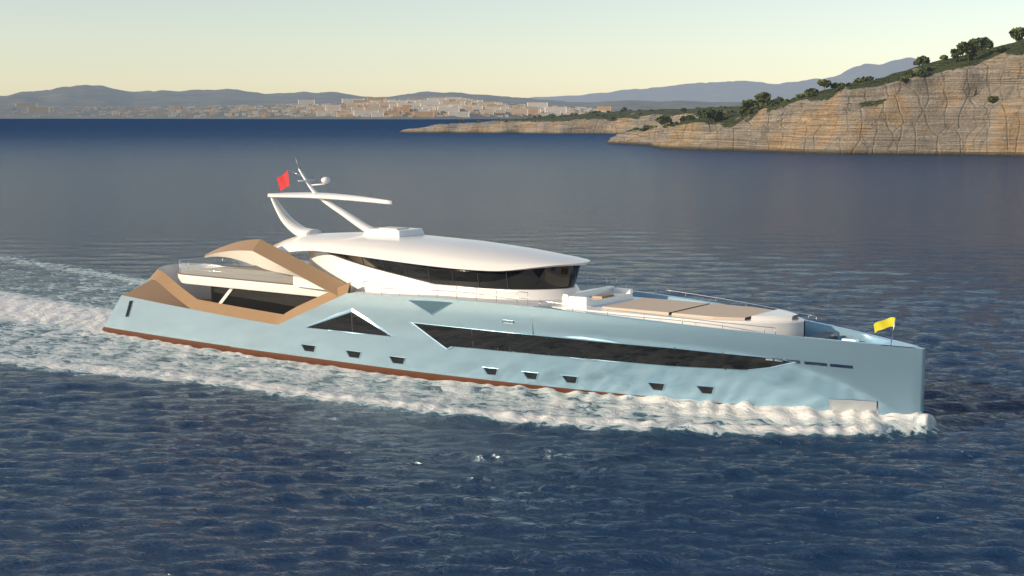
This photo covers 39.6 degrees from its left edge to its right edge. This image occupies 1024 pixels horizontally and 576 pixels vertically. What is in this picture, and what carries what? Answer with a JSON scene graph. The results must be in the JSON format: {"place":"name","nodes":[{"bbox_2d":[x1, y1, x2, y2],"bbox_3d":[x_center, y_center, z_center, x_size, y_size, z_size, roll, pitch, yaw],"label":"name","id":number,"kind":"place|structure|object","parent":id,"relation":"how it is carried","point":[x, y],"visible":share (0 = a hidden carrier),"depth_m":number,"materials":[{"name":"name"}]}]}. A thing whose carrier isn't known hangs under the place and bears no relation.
{"place":"outdoors","nodes":[
{"label":"outdoors","id":0,"kind":"place"},
{"bbox_2d":[219,288,233,303],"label":"support pillar","id":1,"kind":"structure","parent":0,"point":[226,295],"depth_m":127.20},
{"bbox_2d":[0,103,593,118],"bbox_3d":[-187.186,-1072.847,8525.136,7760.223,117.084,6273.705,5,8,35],"label":"low shore","id":2,"kind":"structure","parent":0,"point":[6,110],"depth_m":8486.96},
{"bbox_2d":[0,97,610,117],"bbox_3d":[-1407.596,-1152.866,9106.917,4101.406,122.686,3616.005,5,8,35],"label":"town buildings","id":3,"kind":"structure","parent":2,"relation":"on","point":[430,107],"depth_m":8006.33,"materials":[{"name":"beige"}]},
{"bbox_2d":[293,276,323,289],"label":"side panel","id":4,"kind":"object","parent":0,"point":[299,282],"depth_m":119.84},
{"bbox_2d":[0,85,741,110],"bbox_3d":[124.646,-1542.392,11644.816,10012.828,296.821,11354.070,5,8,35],"label":"hill ridge","id":5,"kind":"structure","parent":0,"point":[92,95],"depth_m":11285.78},
{"bbox_2d":[0,119,1023,575],"bbox_3d":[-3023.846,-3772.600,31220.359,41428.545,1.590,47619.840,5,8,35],"label":"sea water","id":6,"kind":"structure","parent":0,"point":[122,455],"depth_m":105.09,"materials":[{"name":"liquid"}]},
{"bbox_2d":[102,295,275,350],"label":"stern hull","id":7,"kind":"object","parent":6,"relation":"in","point":[150,320],"visible":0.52,"depth_m":128.13,"materials":[{"name":"blue paint"}]},
{"bbox_2d":[126,301,132,316],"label":"hull vent","id":8,"kind":"object","parent":7,"relation":"in","point":[128,310],"visible":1,"depth_m":132.54,"materials":[{"name":"metal"}]},
{"bbox_2d":[132,277,155,290],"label":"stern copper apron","id":9,"kind":"object","parent":7,"relation":"on","point":[148,281],"visible":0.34,"depth_m":132.41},
{"bbox_2d":[151,269,162,280],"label":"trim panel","id":10,"kind":"object","parent":9,"relation":"on","point":[156,274],"visible":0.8,"depth_m":132.24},
{"bbox_2d":[123,281,189,308],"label":"stern side panel","id":11,"kind":"object","parent":7,"relation":"on","point":[156,291],"visible":1,"depth_m":130.64,"materials":[{"name":"wood"}]},
{"bbox_2d":[157,272,349,324],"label":"hull trim band","id":12,"kind":"object","parent":7,"relation":"on","point":[176,290],"visible":1,"depth_m":123.22,"materials":[{"name":"wood"}]},
{"bbox_2d":[222,286,925,414],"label":"hull","id":13,"kind":"object","parent":6,"relation":"on","point":[890,379],"visible":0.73,"depth_m":102.70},
{"bbox_2d":[204,239,351,295],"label":"arch","id":14,"kind":"object","parent":13,"relation":"on","point":[263,254],"visible":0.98,"depth_m":121.32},
{"bbox_2d":[302,345,314,351],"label":"porthole","id":15,"kind":"object","parent":13,"relation":"in","point":[308,348],"visible":1,"depth_m":118.37,"materials":[{"name":"black glass"}]},
{"bbox_2d":[305,309,394,336],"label":"window frame","id":16,"kind":"object","parent":13,"relation":"attached to","point":[358,315],"visible":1,"depth_m":114.89,"materials":[{"name":"blue paint"}]},
{"bbox_2d":[308,312,389,335],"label":"triangular window","id":17,"kind":"structure","parent":16,"relation":"attached to","point":[344,323],"depth_m":115.08,"materials":[{"name":"black glass"}]},
{"bbox_2d":[346,350,359,357],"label":"porthole","id":18,"kind":"object","parent":13,"relation":"in","point":[353,354],"visible":1,"depth_m":115.49,"materials":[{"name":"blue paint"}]},
{"bbox_2d":[390,356,403,363],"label":"porthole","id":19,"kind":"object","parent":13,"relation":"in","point":[399,360],"visible":1,"depth_m":112.85,"materials":[{"name":"glass"}]},
{"bbox_2d":[409,300,453,314],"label":"recess frame","id":20,"kind":"object","parent":13,"relation":"attached to","point":[433,301],"visible":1,"depth_m":109.81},
{"bbox_2d":[410,300,451,313],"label":"shoulder scoop","id":21,"kind":"object","parent":20,"relation":"in","point":[431,307],"visible":1,"depth_m":109.89,"materials":[{"name":"blue paint"}]},
{"bbox_2d":[350,286,597,306],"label":"deck","id":22,"kind":"structure","parent":13,"relation":"on","point":[530,303],"depth_m":108.57,"materials":[{"name":"grey paint"}]},
{"bbox_2d":[363,281,527,302],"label":"deck railing","id":23,"kind":"object","parent":22,"relation":"on","point":[381,288],"visible":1,"depth_m":109.17,"materials":[{"name":"silver metal"}]},
{"bbox_2d":[577,274,616,286],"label":"railing","id":24,"kind":"object","parent":22,"relation":"on","point":[603,281],"visible":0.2,"depth_m":115.42,"materials":[{"name":"silver metal"}]},
{"bbox_2d":[482,367,498,375],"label":"porthole frame","id":25,"kind":"object","parent":13,"relation":"attached to","point":[490,374],"visible":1,"depth_m":108.06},
{"bbox_2d":[483,367,496,374],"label":"porthole","id":26,"kind":"object","parent":25,"relation":"in","point":[491,371],"visible":1,"depth_m":108.06,"materials":[{"name":"glass"}]},
{"bbox_2d":[521,371,538,379],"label":"porthole frame","id":27,"kind":"object","parent":13,"relation":"attached to","point":[531,372],"visible":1,"depth_m":106.18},
{"bbox_2d":[523,372,536,378],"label":"porthole","id":28,"kind":"object","parent":27,"relation":"in","point":[528,375],"visible":1,"depth_m":106.29,"materials":[{"name":"black glass"}]},
{"bbox_2d":[561,375,578,383],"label":"porthole frame","id":29,"kind":"object","parent":13,"relation":"attached to","point":[572,376],"visible":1,"depth_m":104.58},
{"bbox_2d":[563,376,576,382],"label":"porthole","id":30,"kind":"object","parent":29,"relation":"in","point":[570,379],"visible":1,"depth_m":104.64,"materials":[{"name":"black glass"}]},
{"bbox_2d":[409,322,795,369],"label":"window frame","id":31,"kind":"object","parent":13,"relation":"attached to","point":[576,338],"visible":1,"depth_m":102.45,"materials":[{"name":"metal"}]},
{"bbox_2d":[414,323,788,369],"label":"hull window","id":32,"kind":"structure","parent":31,"relation":"in","point":[446,336],"depth_m":102.71,"materials":[{"name":"glass"}]},
{"bbox_2d":[471,329,774,369],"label":"window mullions","id":33,"kind":"object","parent":32,"relation":"attached to","point":[629,345],"visible":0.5,"depth_m":102.46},
{"bbox_2d":[647,382,665,390],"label":"porthole frame","id":34,"kind":"object","parent":13,"relation":"attached to","point":[658,383],"visible":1,"depth_m":101.41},
{"bbox_2d":[649,383,663,389],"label":"porthole","id":35,"kind":"object","parent":34,"relation":"in","point":[655,386],"visible":1,"depth_m":101.44,"materials":[{"name":"black glass"}]},
{"bbox_2d":[552,297,803,320],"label":"foredeck","id":36,"kind":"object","parent":13,"relation":"on","point":[674,316],"depth_m":102.76,"materials":[{"name":"white"}]},
{"bbox_2d":[562,292,632,307],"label":"sofa base","id":37,"kind":"object","parent":36,"relation":"on","point":[616,297],"visible":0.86,"depth_m":107.32,"materials":[{"name":"plastic"}]},
{"bbox_2d":[568,296,589,301],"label":"sofa","id":38,"kind":"object","parent":37,"relation":"on","point":[579,298],"visible":1,"depth_m":105.61,"materials":[{"name":"fabric"}]},
{"bbox_2d":[562,286,613,300],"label":"sofa backrest","id":39,"kind":"object","parent":37,"relation":"on","point":[596,291],"visible":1,"depth_m":108.79,"materials":[{"name":"white"}]},
{"bbox_2d":[612,287,632,293],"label":"sofa","id":40,"kind":"object","parent":37,"relation":"on","point":[623,290],"visible":1,"depth_m":110.76,"materials":[{"name":"fabric"}]},
{"bbox_2d":[602,298,709,314],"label":"sun pad","id":41,"kind":"object","parent":36,"relation":"on","point":[655,306],"visible":0.94,"depth_m":105.30,"materials":[{"name":"beige fabric"}]},
{"bbox_2d":[672,304,772,319],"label":"sunpad","id":42,"kind":"object","parent":36,"relation":"on","point":[722,311],"visible":0.97,"depth_m":101.56,"materials":[{"name":"beige fabric"}]},
{"bbox_2d":[751,309,797,320],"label":"sun pad","id":43,"kind":"object","parent":36,"relation":"on","point":[777,315],"visible":1,"depth_m":99.04,"materials":[{"name":"white fabric"}]},
{"bbox_2d":[695,385,715,394],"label":"porthole frame","id":44,"kind":"object","parent":13,"relation":"attached to","point":[713,391],"visible":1,"depth_m":99.83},
{"bbox_2d":[697,386,713,393],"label":"porthole","id":45,"kind":"object","parent":44,"relation":"in","point":[709,390],"visible":1,"depth_m":99.85,"materials":[{"name":"black glass"}]},
{"bbox_2d":[533,306,880,344],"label":"bulwark cap rail","id":46,"kind":"object","parent":13,"relation":"attached to","point":[711,328],"visible":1,"depth_m":97.86,"materials":[{"name":"metal"}]},
{"bbox_2d":[536,306,877,343],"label":"bulwark","id":47,"kind":"object","parent":13,"relation":"on","point":[706,326],"visible":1,"depth_m":98.22,"materials":[{"name":"blue paint"}]},
{"bbox_2d":[539,301,775,333],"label":"deck railing","id":48,"kind":"object","parent":47,"relation":"on","point":[660,315],"visible":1,"depth_m":99.32,"materials":[{"name":"silver metal"}]},
{"bbox_2d":[637,291,890,339],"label":"bulwark cap","id":49,"kind":"object","parent":13,"relation":"on","point":[804,319],"visible":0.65,"depth_m":102.15,"materials":[{"name":"blue paint"}]},
{"bbox_2d":[626,284,816,321],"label":"deck railing","id":50,"kind":"object","parent":49,"relation":"on","point":[727,299],"visible":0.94,"depth_m":108.04,"materials":[{"name":"silver metal"}]},
{"bbox_2d":[766,357,782,361],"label":"name plate","id":51,"kind":"object","parent":13,"relation":"attached to","point":[780,360],"visible":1,"depth_m":96.76,"materials":[{"name":"silver metal"}]},
{"bbox_2d":[804,361,826,365],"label":"window","id":52,"kind":"structure","parent":13,"relation":"attached to","point":[815,363],"depth_m":95.94,"materials":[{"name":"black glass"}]},
{"bbox_2d":[830,364,851,368],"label":"window","id":53,"kind":"structure","parent":13,"relation":"attached to","point":[841,366],"depth_m":95.47,"materials":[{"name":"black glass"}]},
{"bbox_2d":[829,399,877,413],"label":"anchor pocket frame","id":54,"kind":"object","parent":13,"relation":"attached to","point":[853,400],"visible":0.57,"depth_m":95.91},
{"bbox_2d":[831,400,875,411],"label":"pocket","id":55,"kind":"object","parent":54,"relation":"in","point":[845,405],"depth_m":96.03,"materials":[{"name":"silver metal"}]},
{"bbox_2d":[881,340,924,348],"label":"bow deck","id":56,"kind":"structure","parent":13,"relation":"on","point":[897,343],"depth_m":94.91,"materials":[{"name":"blue paint"}]},
{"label":"jack staff","id":57,"kind":"object","parent":56,"relation":"on","visible":0},
{"bbox_2d":[874,317,894,332],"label":"bow flag","id":58,"kind":"object","parent":57,"relation":"attached to","point":[883,324],"visible":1,"depth_m":95.36,"materials":[{"name":"yellow fabric"}]},
{"label":"teak deck","id":59,"kind":"object","parent":13,"relation":"on","visible":0},
{"bbox_2d":[158,263,217,298],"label":"bulwark","id":60,"kind":"object","parent":59,"relation":"on","point":[171,271],"visible":0.38,"depth_m":137.59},
{"bbox_2d":[211,286,315,313],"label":"side window","id":61,"kind":"structure","parent":59,"relation":"on","point":[279,303],"depth_m":124.84,"materials":[{"name":"glass"}]},
{"bbox_2d":[178,266,351,296],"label":"deck slab","id":62,"kind":"structure","parent":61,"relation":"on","point":[186,278],"depth_m":124.82,"materials":[{"name":"white"}]},
{"bbox_2d":[187,267,292,283],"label":"glass balustrade","id":63,"kind":"object","parent":62,"relation":"on","point":[232,272],"visible":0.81,"depth_m":129.46,"materials":[{"name":"glass"}]},
{"bbox_2d":[179,257,307,278],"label":"deck rail","id":64,"kind":"object","parent":62,"relation":"on","point":[188,263],"visible":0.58,"depth_m":128.75,"materials":[{"name":"silver metal"}]},
{"bbox_2d":[308,251,580,299],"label":"deckhouse","id":65,"kind":"object","parent":62,"relation":"on","point":[552,283],"visible":0.65,"depth_m":111.19,"materials":[{"name":"white"}]},
{"bbox_2d":[270,197,321,236],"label":"mast support","id":66,"kind":"object","parent":65,"relation":"on","point":[290,223],"visible":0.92,"depth_m":126.20,"materials":[{"name":"metal"}]},
{"bbox_2d":[298,169,373,231],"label":"mast","id":67,"kind":"object","parent":65,"relation":"on","point":[357,222],"visible":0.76,"depth_m":122.54,"materials":[{"name":"white"}]},
{"bbox_2d":[321,177,330,183],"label":"radar dome","id":68,"kind":"structure","parent":67,"relation":"attached to","point":[325,180],"depth_m":123.47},
{"bbox_2d":[267,192,391,204],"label":"mast wing","id":69,"kind":"structure","parent":67,"relation":"attached to","point":[335,196],"depth_m":122.80,"materials":[{"name":"metal"}]},
{"bbox_2d":[363,227,424,237],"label":"roof coaming","id":70,"kind":"object","parent":65,"relation":"on","point":[391,232],"visible":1,"depth_m":118.71,"materials":[{"name":"white"}]},
{"bbox_2d":[379,227,408,229],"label":"roof hatch","id":71,"kind":"object","parent":70,"relation":"on","point":[395,228],"visible":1,"depth_m":119.48,"materials":[{"name":"grey paint"}]},
{"bbox_2d":[343,254,507,287],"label":"window mullions","id":72,"kind":"object","parent":65,"relation":"on","point":[429,275],"visible":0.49,"depth_m":110.90,"materials":[{"name":"grey"}]},
{"bbox_2d":[276,232,589,270],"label":"yacht roof","id":73,"kind":"structure","parent":65,"relation":"on","point":[451,252],"depth_m":113.14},
{"bbox_2d":[0,0,1023,97],"label":"sky","id":74,"kind":"structure","parent":0,"point":[366,48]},
{"bbox_2d":[400,106,755,133],"bbox_3d":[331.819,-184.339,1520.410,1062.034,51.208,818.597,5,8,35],"label":"headland rock","id":75,"kind":"object","parent":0,"point":[593,123],"visible":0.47,"depth_m":1597.89,"materials":[{"name":"stone"}]},
{"bbox_2d":[592,293,613,297],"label":"table","id":76,"kind":"object","parent":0,"point":[604,295],"visible":1,"depth_m":108.00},
{"bbox_2d":[531,57,930,101],"bbox_3d":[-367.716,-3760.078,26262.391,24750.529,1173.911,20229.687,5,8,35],"label":"mountains","id":77,"kind":"structure","parent":0,"point":[733,91],"depth_m":26020.10,"materials":[{"name":"stone"}]},
{"bbox_2d":[604,39,1023,156],"bbox_3d":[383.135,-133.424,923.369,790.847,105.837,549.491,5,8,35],"label":"headland rock","id":78,"kind":"object","parent":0,"point":[945,107],"visible":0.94,"depth_m":753.36,"materials":[{"name":"stone"}]},
{"bbox_2d":[654,115,671,124],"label":"tree","id":79,"kind":"object","parent":78,"relation":"on","point":[662,120],"visible":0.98,"depth_m":1045.46,"materials":[{"name":"green plant"}]},
{"bbox_2d":[679,115,697,121],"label":"tree","id":80,"kind":"object","parent":78,"relation":"on","point":[686,117],"visible":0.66,"depth_m":1023.86,"materials":[{"name":"green plant"}]},
{"bbox_2d":[704,109,722,123],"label":"tree","id":81,"kind":"object","parent":78,"relation":"on","point":[712,114],"visible":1,"depth_m":859.37,"materials":[{"name":"green plant"}]},
{"bbox_2d":[723,110,737,113],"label":"tree","id":82,"kind":"object","parent":78,"relation":"on","point":[728,111],"visible":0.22,"depth_m":1001.94,"materials":[{"name":"green plant"}]},
{"bbox_2d":[738,109,746,115],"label":"bush","id":83,"kind":"object","parent":78,"relation":"on","point":[740,112],"visible":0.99,"depth_m":852.72,"materials":[{"name":"green plant"}]},
{"bbox_2d":[743,109,753,114],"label":"bush","id":84,"kind":"object","parent":78,"relation":"on","point":[747,112],"visible":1,"depth_m":848.75,"materials":[{"name":"green plant"}]},
{"bbox_2d":[742,99,758,108],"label":"tree","id":85,"kind":"object","parent":78,"relation":"on","point":[750,104],"visible":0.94,"depth_m":879.94,"materials":[{"name":"green plant"}]},
{"bbox_2d":[756,105,765,109],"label":"tree","id":86,"kind":"object","parent":78,"relation":"on","point":[759,107],"visible":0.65,"depth_m":854.09,"materials":[{"name":"green plant"}]},
{"bbox_2d":[754,92,770,104],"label":"tree","id":87,"kind":"object","parent":78,"relation":"on","point":[763,98],"visible":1,"depth_m":863.52,"materials":[{"name":"green plant"}]},
{"bbox_2d":[806,91,813,96],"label":"bush","id":88,"kind":"object","parent":78,"relation":"on","point":[809,94],"visible":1,"depth_m":803.47,"materials":[{"name":"green plant"}]},
{"bbox_2d":[806,88,818,93],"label":"bush","id":89,"kind":"object","parent":78,"relation":"on","point":[813,90],"visible":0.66,"depth_m":810.95,"materials":[{"name":"green plant"}]},
{"bbox_2d":[816,79,831,89],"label":"tree","id":90,"kind":"object","parent":78,"relation":"on","point":[824,83],"visible":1,"depth_m":823.84,"materials":[{"name":"green plant"}]},
{"bbox_2d":[853,77,863,82],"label":"tree","id":91,"kind":"object","parent":78,"relation":"on","point":[858,80],"visible":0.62,"depth_m":838.37,"materials":[{"name":"green plant"}]},
{"bbox_2d":[861,76,873,81],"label":"bush","id":92,"kind":"object","parent":78,"relation":"on","point":[867,78],"visible":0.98,"depth_m":785.24,"materials":[{"name":"green plant"}]},
{"bbox_2d":[898,76,908,82],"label":"bush","id":93,"kind":"object","parent":78,"relation":"on","point":[903,79],"visible":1,"depth_m":755.34,"materials":[{"name":"green plant"}]},
{"bbox_2d":[905,73,914,77],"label":"bush","id":94,"kind":"object","parent":78,"relation":"on","point":[909,75],"visible":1,"depth_m":759.66,"materials":[{"name":"green plant"}]},
{"bbox_2d":[913,55,929,65],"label":"tree","id":95,"kind":"object","parent":78,"relation":"on","point":[922,60],"visible":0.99,"depth_m":817.38,"materials":[{"name":"green plant"}]},
{"bbox_2d":[915,69,928,77],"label":"bush","id":96,"kind":"object","parent":78,"relation":"on","point":[922,73],"visible":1,"depth_m":750.64,"materials":[{"name":"green plant"}]},
{"bbox_2d":[939,55,947,59],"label":"bush","id":97,"kind":"object","parent":78,"relation":"on","point":[943,57],"visible":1,"depth_m":789.95,"materials":[{"name":"green plant"}]},
{"bbox_2d":[950,48,963,54],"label":"tree","id":98,"kind":"object","parent":78,"relation":"on","point":[954,51],"visible":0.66,"depth_m":810.79,"materials":[{"name":"green plant"}]},
{"bbox_2d":[954,55,964,61],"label":"bush","id":99,"kind":"object","parent":78,"relation":"on","point":[957,58],"visible":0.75,"depth_m":779.38,"materials":[{"name":"green plant"}]},
{"bbox_2d":[956,41,976,61],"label":"tree","id":100,"kind":"object","parent":78,"relation":"on","point":[968,48],"visible":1,"depth_m":745.89,"materials":[{"name":"green plant"}]},
{"bbox_2d":[962,56,972,60],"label":"bush","id":101,"kind":"object","parent":78,"relation":"on","point":[965,58],"visible":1,"depth_m":750.08,"materials":[{"name":"green plant"}]},
{"bbox_2d":[969,37,993,49],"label":"tree","id":102,"kind":"object","parent":78,"relation":"on","point":[981,43],"visible":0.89,"depth_m":821.74,"materials":[{"name":"green plant"}]},
{"bbox_2d":[987,95,997,102],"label":"bush","id":103,"kind":"object","parent":78,"relation":"on","point":[991,99],"visible":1,"depth_m":731.91,"materials":[{"name":"green plant"}]},
{"bbox_2d":[997,45,1007,52],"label":"bush","id":104,"kind":"object","parent":78,"relation":"on","point":[1001,48],"visible":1,"depth_m":739.77,"materials":[{"name":"green plant"}]},
{"bbox_2d":[1009,27,1023,40],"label":"tree","id":105,"kind":"object","parent":78,"relation":"on","point":[1017,33],"visible":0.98,"depth_m":804.53,"materials":[{"name":"green plant"}]},
{"label":"well floor","id":106,"kind":"structure","parent":0,"visible":0},
{"bbox_2d":[532,301,562,333],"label":"well aft wall","id":107,"kind":"structure","parent":106,"relation":"on","point":[551,304],"depth_m":106.14,"materials":[{"name":"white"}]},
{"bbox_2d":[573,310,803,336],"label":"platform side","id":108,"kind":"structure","parent":106,"relation":"on","point":[794,329],"depth_m":98.54,"materials":[{"name":"white"}]},
{"bbox_2d":[548,306,803,322],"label":"platform edge","id":109,"kind":"object","parent":108,"relation":"on","point":[677,318],"visible":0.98,"depth_m":100.06,"materials":[{"name":"white"}]},
{"bbox_2d":[632,292,888,343],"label":"bulwark","id":110,"kind":"object","parent":106,"relation":"on","point":[811,329],"visible":0.24,"depth_m":101.21,"materials":[{"name":"blue paint"}]},
{"bbox_2d":[633,291,890,340],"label":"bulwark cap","id":111,"kind":"object","parent":110,"relation":"attached to","point":[805,320],"visible":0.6,"depth_m":102.10,"materials":[{"name":"blue paint"}]},
{"bbox_2d":[809,332,837,339],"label":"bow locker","id":112,"kind":"object","parent":106,"relation":"on","point":[827,335],"visible":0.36,"depth_m":98.65,"materials":[{"name":"grey"}]},
{"bbox_2d":[842,338,858,341],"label":"windlass","id":113,"kind":"object","parent":106,"relation":"on","point":[850,339],"visible":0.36,"depth_m":97.83,"materials":[{"name":"silver metal"}]},
{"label":"ensign gaff","id":114,"kind":"object","parent":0,"visible":0},
{"bbox_2d":[277,170,288,190],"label":"ensign flag","id":115,"kind":"object","parent":114,"relation":"hanging from","point":[283,181],"visible":1,"depth_m":126.66,"materials":[{"name":"red fabric"}]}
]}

